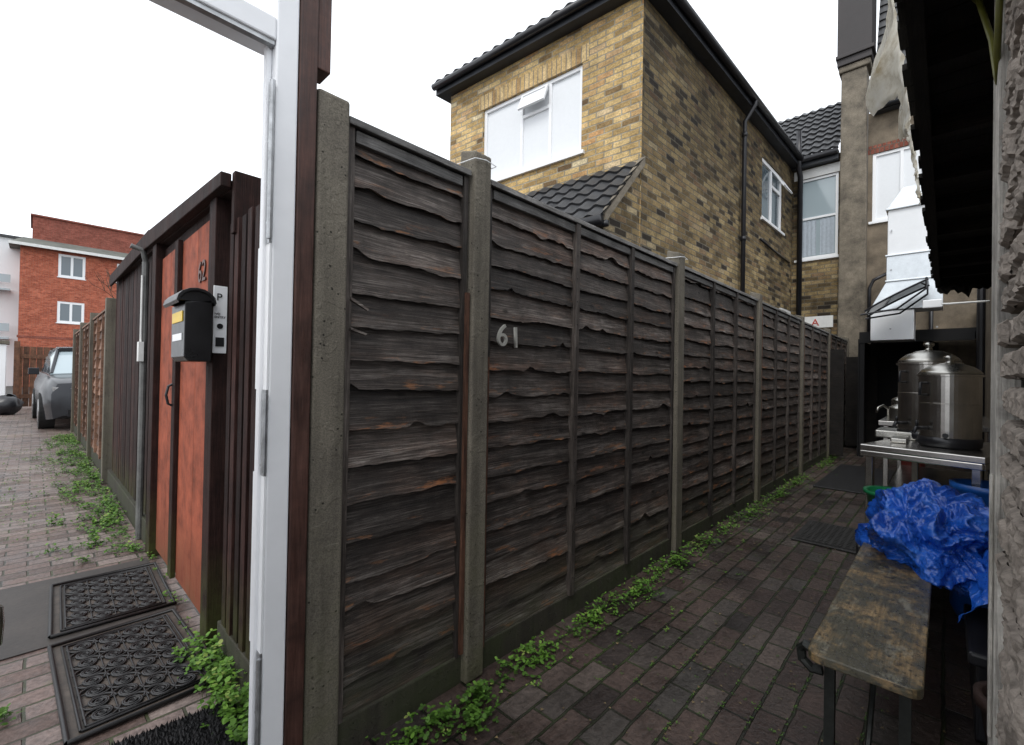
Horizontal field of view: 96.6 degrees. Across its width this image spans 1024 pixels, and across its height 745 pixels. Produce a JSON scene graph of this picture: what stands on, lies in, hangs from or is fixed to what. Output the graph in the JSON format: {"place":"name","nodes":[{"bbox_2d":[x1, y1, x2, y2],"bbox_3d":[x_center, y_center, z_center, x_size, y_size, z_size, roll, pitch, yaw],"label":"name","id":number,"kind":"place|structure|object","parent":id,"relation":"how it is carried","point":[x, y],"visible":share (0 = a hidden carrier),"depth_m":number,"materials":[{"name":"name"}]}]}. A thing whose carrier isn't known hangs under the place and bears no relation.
{"place":"outdoors","nodes":[
{"label":"outdoors","id":0,"kind":"place"},
{"bbox_2d":[6,386,28,401],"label":"ground","id":1,"kind":"structure","parent":0,"point":[9,389],"depth_m":24.21,"materials":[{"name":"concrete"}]},
{"bbox_2d":[0,234,19,385],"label":"white flats","id":2,"kind":"structure","parent":1,"relation":"on","point":[9,278],"depth_m":29.55,"materials":[{"name":"paint"}]},
{"bbox_2d":[976,287,991,479],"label":"side outbuilding","id":3,"kind":"structure","parent":1,"relation":"on","point":[983,338],"depth_m":5.82,"materials":[{"name":"black"}]},
{"bbox_2d":[866,0,993,296],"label":"lean to canopy","id":4,"kind":"object","parent":3,"relation":"attached to","point":[940,83],"visible":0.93,"depth_m":1.96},
{"bbox_2d":[971,0,1002,84],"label":"yellow hose","id":5,"kind":"object","parent":4,"relation":"hanging from","point":[994,38],"visible":0.82,"depth_m":1.14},
{"bbox_2d":[922,299,989,308],"bbox_3d":[5.350,-0.844,5.493,0.600,0.100,0.100,1,-1,44],"label":"security floodlight","id":6,"kind":"object","parent":3,"relation":"attached to","point":[932,304],"visible":0.95,"depth_m":5.58,"materials":[{"name":"white plastic"}]},
{"bbox_2d":[0,402,248,744],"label":"path paving","id":7,"kind":"structure","parent":0,"point":[26,686],"depth_m":3.03,"materials":[{"name":"brick"}]},
{"bbox_2d":[0,340,9,395],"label":"white gate pier","id":8,"kind":"structure","parent":7,"relation":"on","point":[3,350],"depth_m":12.42,"materials":[{"name":"paint"}]},
{"bbox_2d":[0,394,23,414],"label":"bin bag","id":9,"kind":"object","parent":7,"relation":"on","point":[11,404],"visible":0.89,"depth_m":11.64,"materials":[{"name":"black plastic"}]},
{"bbox_2d":[13,341,53,406],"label":"yard gates","id":10,"kind":"object","parent":7,"relation":"on","point":[24,357],"visible":0.13,"depth_m":13.68,"materials":[{"name":"brown wood"}]},
{"bbox_2d":[0,558,176,659],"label":"concrete slab","id":11,"kind":"structure","parent":7,"relation":"on","point":[26,610],"depth_m":2.25,"materials":[{"name":"grey concrete"}]},
{"bbox_2d":[48,562,176,638],"bbox_3d":[-2.154,1.190,2.450,0.702,0.018,0.489,1,-1,44],"label":"rubber doormat","id":12,"kind":"object","parent":11,"relation":"on","point":[80,604],"visible":1,"depth_m":2.40,"materials":[{"name":"black rubber"}]},
{"bbox_2d":[70,297,115,483],"bbox_3d":[-6.380,0.173,6.860,5.800,1.980,0.105,1,-1,44],"label":"wooden fence","id":13,"kind":"object","parent":7,"relation":"on","point":[92,393],"visible":1,"depth_m":5.74,"materials":[{"name":"wood"}]},
{"bbox_2d":[0,433,248,744],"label":"weeds by path","id":14,"kind":"object","parent":7,"relation":"on","point":[215,674],"visible":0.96,"depth_m":1.99,"materials":[{"name":"green plant"}]},
{"bbox_2d":[47,608,222,744],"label":"rubber doormat","id":15,"kind":"object","parent":7,"relation":"on","point":[107,678],"visible":0.96,"depth_m":1.81,"materials":[{"name":"black rubber"}]},
{"bbox_2d":[111,700,246,744],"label":"coir doormat","id":16,"kind":"object","parent":7,"relation":"on","point":[187,730],"visible":0.78,"depth_m":1.51,"materials":[{"name":"black coir fibre"}]},
{"bbox_2d":[107,204,259,698],"bbox_3d":[-2.478,0.107,3.119,4.910,2.209,0.195,1,-1,44],"label":"slatted side fence","id":17,"kind":"object","parent":7,"relation":"on","point":[127,478],"visible":0.45,"depth_m":1.92,"materials":[{"name":"wood"}]},
{"bbox_2d":[110,171,260,645],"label":"red wooden gate","id":18,"kind":"structure","parent":7,"relation":"on","point":[186,243],"depth_m":2.38,"materials":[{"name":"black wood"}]},
{"bbox_2d":[163,288,216,361],"bbox_3d":[-1.443,-0.205,2.035,0.290,0.313,0.144,1,-1,44],"label":"mailbox","id":19,"kind":"object","parent":18,"relation":"attached to","point":[191,339],"visible":1,"depth_m":1.96,"materials":[{"name":"black paint"}]},
{"bbox_2d":[212,285,227,352],"bbox_3d":[-1.305,-0.236,2.037,0.011,0.300,0.053,1,-1,44],"label":"notice sign","id":20,"kind":"object","parent":18,"relation":"attached to","point":[219,333],"visible":1,"depth_m":2.04,"materials":[{"name":"white plastic"}]},
{"bbox_2d":[0,0,879,237],"label":"sky","id":21,"kind":"structure","parent":0,"point":[114,113],"materials":[{"name":"white"}]},
{"bbox_2d":[360,446,985,744],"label":"alley paving","id":22,"kind":"structure","parent":0,"point":[579,692],"depth_m":1.95,"materials":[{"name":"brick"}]},
{"bbox_2d":[0,605,4,644],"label":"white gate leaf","id":23,"kind":"object","parent":22,"relation":"on","point":[2,621],"visible":1,"depth_m":0.42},
{"bbox_2d":[283,0,331,744],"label":"brown timber gate post","id":24,"kind":"object","parent":22,"relation":"on","point":[314,48],"visible":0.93,"depth_m":1.33,"materials":[{"name":"wood"}]},
{"bbox_2d":[149,0,299,744],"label":"white gate frame","id":25,"kind":"object","parent":24,"relation":"attached to","point":[271,34],"visible":1,"depth_m":1.28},
{"bbox_2d":[302,89,848,744],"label":"wooden fence","id":26,"kind":"object","parent":22,"relation":"on","point":[480,499],"visible":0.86,"depth_m":1.92,"materials":[{"name":"wood"}]},
{"bbox_2d":[497,324,517,347],"bbox_3d":[-0.020,-0.158,1.962,0.010,0.096,0.120,1,-1,44],"label":"house number sign","id":27,"kind":"object","parent":26,"relation":"attached to","point":[500,334],"visible":1,"depth_m":1.94,"materials":[{"name":"metal"}]},
{"bbox_2d":[365,456,838,744],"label":"weeds by fence","id":28,"kind":"object","parent":22,"relation":"on","point":[478,687],"visible":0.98,"depth_m":1.93,"materials":[{"name":"green plant"}]},
{"bbox_2d":[396,480,887,744],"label":"moss tufts","id":29,"kind":"object","parent":22,"relation":"on","point":[725,647],"visible":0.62,"depth_m":1.95,"materials":[{"name":"green plant"}]},
{"bbox_2d":[791,520,856,553],"bbox_3d":[2.541,1.288,3.610,0.440,0.021,0.660,1,-1,44],"label":"manhole cover","id":30,"kind":"object","parent":22,"relation":"on","point":[833,536],"visible":0.92,"depth_m":3.56,"materials":[{"name":"metal"}]},
{"bbox_2d":[813,464,894,493],"bbox_3d":[4.424,1.346,5.834,0.620,0.011,2.000,1,-1,44],"label":"rubber floor mat","id":31,"kind":"object","parent":22,"relation":"on","point":[848,478],"visible":0.76,"depth_m":5.72,"materials":[{"name":"grey rubber"}]},
{"bbox_2d":[837,57,872,446],"bbox_3d":[6.728,-2.289,8.970,0.500,7.420,0.500,1,-1,44],"label":"chimney breast","id":32,"kind":"object","parent":22,"relation":"on","point":[852,281],"visible":0.63,"depth_m":8.81,"materials":[{"name":"grey concrete"}]},
{"bbox_2d":[836,0,876,70],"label":"clad stack","id":33,"kind":"object","parent":32,"relation":"on","point":[856,38],"visible":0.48,"depth_m":8.80,"materials":[{"name":"grey metal"}]},
{"bbox_2d":[856,544,860,554],"bbox_3d":[2.138,1.124,2.561,0.300,0.315,0.300,1,-1,44],"label":"black crate","id":34,"kind":"object","parent":22,"relation":"on","point":[858,547],"visible":0.08,"depth_m":2.55,"materials":[{"name":"plastic"}]},
{"bbox_2d":[863,485,892,502],"bbox_3d":[2.144,0.814,2.550,0.290,0.295,0.290,1,-1,44],"label":"green bucket","id":35,"kind":"object","parent":34,"relation":"on","point":[869,491],"visible":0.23,"depth_m":2.65,"materials":[{"name":"plastic"}]},
{"bbox_2d":[796,542,931,744],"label":"wooden bench","id":36,"kind":"object","parent":22,"relation":"on","point":[873,629],"visible":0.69,"depth_m":1.39,"materials":[{"name":"brown wood"}]},
{"bbox_2d":[855,478,988,621],"bbox_3d":[1.902,0.743,2.045,0.611,0.463,1.036,1,-1,44],"label":"blue tarpaulin","id":37,"kind":"object","parent":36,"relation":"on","point":[934,533],"visible":0.78,"depth_m":1.90,"materials":[{"name":"blue plastic"}]},
{"bbox_2d":[829,327,976,456],"bbox_3d":[6.473,0.374,7.534,1.730,2.060,2.050,1,-1,44],"label":"kitchen shelter","id":38,"kind":"object","parent":22,"relation":"on","point":[871,378],"visible":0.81,"depth_m":8.24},
{"bbox_2d":[870,169,942,342],"bbox_3d":[6.081,-1.998,7.023,0.848,3.020,0.560,1,-1,44],"label":"kitchen extract duct","id":39,"kind":"object","parent":38,"relation":"on","point":[907,261],"visible":0.53,"depth_m":6.86,"materials":[{"name":"metal"}]},
{"bbox_2d":[867,109,976,367],"bbox_3d":[8.653,-1.760,7.067,5.000,6.400,0.100,1,-1,44],"label":"wall pebbledash","id":40,"kind":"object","parent":22,"relation":"on","point":[882,127],"depth_m":8.52,"materials":[{"name":"beige concrete"}]},
{"bbox_2d":[868,145,909,224],"bbox_3d":[7.220,-3.500,8.429,0.980,1.350,0.110,1,-1,44],"label":"window frame","id":41,"kind":"object","parent":40,"relation":"attached to","point":[883,219],"visible":0.47,"depth_m":8.65,"materials":[{"name":"white plastic"}]},
{"bbox_2d":[876,149,920,218],"bbox_3d":[7.244,-3.524,8.455,0.770,1.190,0.001,1,-1,44],"label":"window glass","id":42,"kind":"object","parent":41,"relation":"attached to","point":[887,179],"visible":0.6,"depth_m":8.58,"materials":[{"name":"white glass"}]},
{"bbox_2d":[868,139,909,154],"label":"red brick lintel","id":43,"kind":"structure","parent":40,"relation":"attached to","point":[886,146],"depth_m":8.57,"materials":[{"name":"red brick"}]},
{"bbox_2d":[860,277,929,319],"bbox_3d":[5.521,-1.052,6.569,0.725,0.484,0.714,1,-1,44],"label":"curved door canopy","id":44,"kind":"object","parent":40,"relation":"attached to","point":[924,285],"visible":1,"depth_m":6.48,"materials":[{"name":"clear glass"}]},
{"bbox_2d":[870,342,922,343],"bbox_3d":[7.157,0.401,8.506,0.760,2.050,0.001,1,-1,44],"label":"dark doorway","id":45,"kind":"structure","parent":40,"relation":"attached to","point":[896,342],"depth_m":8.51,"materials":[{"name":"black"}]},
{"bbox_2d":[860,439,989,522],"bbox_3d":[2.641,0.868,2.806,0.930,0.850,0.540,1,-1,-34],"label":"steel table","id":46,"kind":"object","parent":22,"relation":"on","point":[915,453],"visible":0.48,"depth_m":2.58,"materials":[{"name":"silver metal"}]},
{"bbox_2d":[875,427,914,443],"bbox_3d":[2.617,0.418,3.021,0.330,0.048,0.600,1,-1,44],"label":"hot plate","id":47,"kind":"object","parent":46,"relation":"on","point":[894,435],"visible":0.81,"depth_m":3.04,"materials":[{"name":"metal"}]},
{"bbox_2d":[892,342,963,440],"bbox_3d":[2.772,0.123,3.042,0.341,0.649,0.341,1,-1,44],"label":"water urn","id":48,"kind":"object","parent":46,"relation":"on","point":[911,366],"visible":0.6,"depth_m":3.01,"materials":[{"name":"silver metal"}]},
{"bbox_2d":[912,355,984,449],"bbox_3d":[2.591,0.170,2.711,0.310,0.543,0.310,1,-1,44],"label":"water urn","id":49,"kind":"object","parent":46,"relation":"on","point":[950,403],"visible":1,"depth_m":2.61,"materials":[{"name":"silver metal"}]},
{"bbox_2d":[875,404,989,486],"bbox_3d":[3.963,0.810,4.271,0.740,1.040,1.720,1,-1,44],"label":"steel counter","id":50,"kind":"object","parent":22,"relation":"on","point":[902,476],"visible":0.32,"depth_m":4.28,"materials":[{"name":"silver metal"}]},
{"bbox_2d":[949,478,988,618],"bbox_3d":[2.486,0.936,2.373,0.308,0.700,0.310,1,-1,44],"label":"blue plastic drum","id":51,"kind":"object","parent":22,"relation":"on","point":[961,486],"visible":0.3,"depth_m":2.38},
{"bbox_2d":[973,681,987,744],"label":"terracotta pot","id":52,"kind":"object","parent":22,"relation":"on","point":[980,694],"visible":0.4,"depth_m":1.45,"materials":[{"name":"brown ceramic"}]},
{"bbox_2d":[987,0,1020,744],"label":"weathered frame post","id":53,"kind":"object","parent":22,"relation":"on","point":[1000,416],"visible":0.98,"depth_m":1.12,"materials":[{"name":"grey wood"}]},
{"bbox_2d":[995,0,1023,744],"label":"roughcast wall","id":54,"kind":"structure","parent":22,"relation":"on","point":[1009,562],"depth_m":0.93,"materials":[{"name":"grey concrete"}]},
{"bbox_2d":[877,0,906,63],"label":"mansard tiles","id":55,"kind":"object","parent":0,"point":[883,10],"visible":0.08,"depth_m":9.15,"materials":[{"name":"grey tile"}]},
{"bbox_2d":[888,404,897,419],"bbox_3d":[3.412,0.335,3.993,0.189,0.165,0.189,1,-1,44],"label":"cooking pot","id":56,"kind":"object","parent":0,"point":[893,411],"visible":0.26,"depth_m":3.98,"materials":[{"name":"metal"}]},
{"bbox_2d":[891,397,897,405],"bbox_3d":[3.605,0.310,4.224,0.147,0.225,0.147,1,-1,44],"label":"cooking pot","id":57,"kind":"object","parent":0,"point":[894,401],"visible":0.14,"depth_m":4.22,"materials":[{"name":"metal"}]},
{"bbox_2d":[901,461,924,466],"bbox_3d":[5.659,1.025,6.461,0.300,0.710,0.300,1,-1,44],"label":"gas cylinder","id":58,"kind":"object","parent":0,"point":[910,463],"depth_m":6.36,"materials":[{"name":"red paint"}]},
{"bbox_2d":[964,604,987,743],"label":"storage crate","id":59,"kind":"object","parent":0,"point":[976,626],"visible":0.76,"depth_m":1.61,"materials":[{"name":"black plastic"}]},
{"label":"yard ground","id":60,"kind":"structure","parent":0,"visible":0},
{"bbox_2d":[28,347,72,428],"bbox_3d":[-9.906,0.271,10.857,4.678,1.725,2.221,1,-1,44],"label":"parked car","id":61,"kind":"object","parent":60,"relation":"on","point":[51,395],"visible":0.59,"depth_m":9.07,"materials":[{"name":"grey paint"}]},
{"bbox_2d":[8,213,143,385],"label":"red brick block","id":62,"kind":"structure","parent":60,"relation":"on","point":[61,297],"depth_m":30.04,"materials":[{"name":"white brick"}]},
{"bbox_2d":[56,301,83,324],"bbox_3d":[-29.221,-3.928,30.200,0.110,1.450,1.400,1,-1,44],"label":"window frame","id":63,"kind":"structure","parent":62,"relation":"in","point":[70,321],"depth_m":30.19,"materials":[{"name":"white plastic"}]},
{"bbox_2d":[60,303,81,321],"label":"window glass","id":64,"kind":"structure","parent":62,"relation":"in","point":[64,308],"depth_m":30.18,"materials":[{"name":"grey"}]},
{"bbox_2d":[57,254,85,280],"bbox_3d":[-29.165,-6.977,30.227,0.110,1.550,1.400,1,-1,44],"label":"window frame","id":65,"kind":"structure","parent":62,"relation":"in","point":[71,276],"depth_m":30.22,"materials":[{"name":"white plastic"}]},
{"bbox_2d":[61,256,82,276],"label":"window glass","id":66,"kind":"structure","parent":62,"relation":"in","point":[65,261],"depth_m":30.20,"materials":[{"name":"grey"}]},
{"bbox_2d":[89,270,116,297],"bbox_3d":[-4.813,-0.163,6.439,1.754,2.707,1.907,1,-1,-9],"label":"bare shrub","id":67,"kind":"object","parent":60,"relation":"on","point":[105,284],"visible":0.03,"depth_m":6.22,"materials":[{"name":"brown plant"}]},
{"bbox_2d":[450,0,643,245],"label":"end wall","id":68,"kind":"structure","parent":60,"relation":"on","point":[612,81],"depth_m":5.64,"materials":[{"name":"beige brick"}]},
{"bbox_2d":[517,83,548,110],"bbox_3d":[0.284,-3.745,6.208,0.440,0.250,0.123,1,-1,39],"label":"open top light","id":69,"kind":"object","parent":68,"relation":"attached to","point":[528,99],"visible":1,"depth_m":6.20,"materials":[{"name":"white plastic"}]},
{"bbox_2d":[479,43,588,111],"bbox_3d":[0.245,-4.033,6.314,1.880,0.217,0.044,1,-1,39],"label":"soldier course","id":70,"kind":"object","parent":68,"relation":"attached to","point":[567,61],"visible":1,"depth_m":6.21,"materials":[{"name":"beige brick"}]},
{"bbox_2d":[484,65,584,182],"bbox_3d":[0.234,-3.336,6.310,1.800,1.170,0.120,1,-1,39],"label":"end window frame","id":71,"kind":"object","parent":68,"relation":"in","point":[558,159],"visible":0.73,"depth_m":6.15,"materials":[{"name":"white plastic"}]},
{"bbox_2d":[488,72,579,178],"bbox_3d":[0.259,-3.361,6.341,1.595,1.020,0.130,1,-1,44],"label":"end window glass","id":72,"kind":"object","parent":71,"relation":"in","point":[504,138],"visible":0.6,"depth_m":6.28,"materials":[{"name":"white glass"}]},
{"bbox_2d":[436,0,797,168],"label":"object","id":73,"kind":"structure","parent":68,"relation":"attached to","point":[673,15],"depth_m":6.31,"materials":[{"name":"black plastic"}]},
{"bbox_2d":[431,0,803,292],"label":"gutters and downpipe","id":74,"kind":"object","parent":60,"relation":"on","point":[691,14],"visible":0.81,"depth_m":6.74,"materials":[{"name":"black plastic"}]},
{"bbox_2d":[778,102,840,155],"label":"roof tiles","id":75,"kind":"object","parent":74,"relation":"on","point":[820,128],"visible":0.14,"depth_m":9.98,"materials":[{"name":"grey tile"}]},
{"bbox_2d":[596,173,639,245],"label":"lean to walls","id":76,"kind":"structure","parent":60,"relation":"on","point":[623,218],"depth_m":5.08,"materials":[{"name":"beige brick"}]},
{"bbox_2d":[527,161,639,218],"bbox_3d":[-0.051,-2.033,5.937,3.348,0.880,0.829,1,-1,39],"label":"lean to tiles","id":77,"kind":"object","parent":76,"relation":"on","point":[584,196],"visible":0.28,"depth_m":5.25,"materials":[{"name":"grey tile"}]},
{"bbox_2d":[580,214,608,227],"bbox_3d":[-0.328,-1.567,5.658,3.285,0.105,0.164,1,-1,39],"label":"lean to gutter","id":78,"kind":"object","parent":76,"relation":"attached to","point":[597,220],"visible":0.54,"depth_m":4.65,"materials":[{"name":"black plastic"}]},
{"bbox_2d":[603,157,644,219],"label":"lean to verge","id":79,"kind":"structure","parent":76,"relation":"attached to","point":[617,198],"depth_m":4.92,"materials":[{"name":"grey concrete"}]},
{"bbox_2d":[640,0,792,310],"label":"side wall","id":80,"kind":"structure","parent":60,"relation":"on","point":[693,116],"depth_m":6.44,"materials":[{"name":"brick"}]},
{"bbox_2d":[761,158,784,235],"bbox_3d":[4.956,-3.329,8.699,1.350,1.170,0.110,2,-1,-45],"label":"side window frame","id":81,"kind":"object","parent":80,"relation":"attached to","point":[776,191],"visible":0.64,"depth_m":8.71,"materials":[{"name":"white plastic"}]},
{"bbox_2d":[762,164,778,227],"bbox_3d":[4.932,-3.354,8.724,0.034,0.980,1.109,1,-1,44],"label":"side window glass","id":82,"kind":"object","parent":81,"relation":"attached to","point":[765,194],"visible":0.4,"depth_m":8.67,"materials":[{"name":"grey"}]},
{"bbox_2d":[773,171,792,193],"bbox_3d":[5.256,-3.676,8.840,0.560,0.324,0.204,2,-1,-45],"label":"side open light","id":83,"kind":"object","parent":81,"relation":"attached to","point":[782,182],"visible":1,"depth_m":8.69,"materials":[{"name":"white plastic"}]},
{"bbox_2d":[791,153,839,335],"bbox_3d":[4.368,-1.503,11.126,5.960,5.800,0.080,1,-1,44],"label":"wall brick","id":84,"kind":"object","parent":60,"relation":"on","point":[819,287],"visible":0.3,"depth_m":9.32,"materials":[{"name":"brown brick"}]},
{"bbox_2d":[794,172,838,262],"bbox_3d":[6.257,-3.155,9.337,0.800,1.720,0.110,1,-1,44],"label":"sash window frame","id":85,"kind":"object","parent":84,"relation":"attached to","point":[825,256],"visible":0.56,"depth_m":9.17,"materials":[{"name":"white plastic"}]},
{"bbox_2d":[802,216,833,256],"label":"curtains","id":86,"kind":"object","parent":85,"relation":"attached to","point":[826,237],"visible":0.95,"depth_m":9.32,"materials":[{"name":"white fabric"}]},
{"bbox_2d":[802,176,835,257],"bbox_3d":[6.282,-3.179,9.362,0.600,1.570,0.001,1,-1,44],"label":"sash window glass","id":87,"kind":"object","parent":85,"relation":"in","point":[819,197],"visible":0.6,"depth_m":9.35,"materials":[{"name":"grey glass"}]},
{"bbox_2d":[794,161,839,181],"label":"lintel","id":88,"kind":"structure","parent":84,"relation":"attached to","point":[821,170],"depth_m":9.31,"materials":[{"name":"white paint"}]},
{"bbox_2d":[805,315,832,327],"bbox_3d":[6.135,-1.013,9.144,0.500,0.230,0.037,1,-1,44],"label":"shop sign","id":89,"kind":"object","parent":84,"relation":"attached to","point":[821,321],"visible":0.81,"depth_m":9.10,"materials":[{"name":"white paint"}]},
{"bbox_2d":[791,96,899,171],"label":"fascia","id":90,"kind":"structure","parent":84,"relation":"attached to","point":[821,161],"depth_m":9.10,"materials":[{"name":"plastic"}]},
{"bbox_2d":[796,97,932,342],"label":"gutters and pipes","id":91,"kind":"object","parent":84,"relation":"attached to","point":[800,213],"visible":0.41,"depth_m":9.39,"materials":[{"name":"black plastic"}]},
{"bbox_3d":[2.470,-5.102,8.441,3.709,1.220,6.742,1,-1,44],"label":"hip roof","id":92,"kind":"object","parent":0,"visible":0},
{"bbox_2d":[436,2,572,81],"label":"eave tiles","id":93,"kind":"object","parent":92,"relation":"on","point":[541,19],"visible":0.13,"depth_m":6.32,"materials":[{"name":"grey tile"}]}
]}

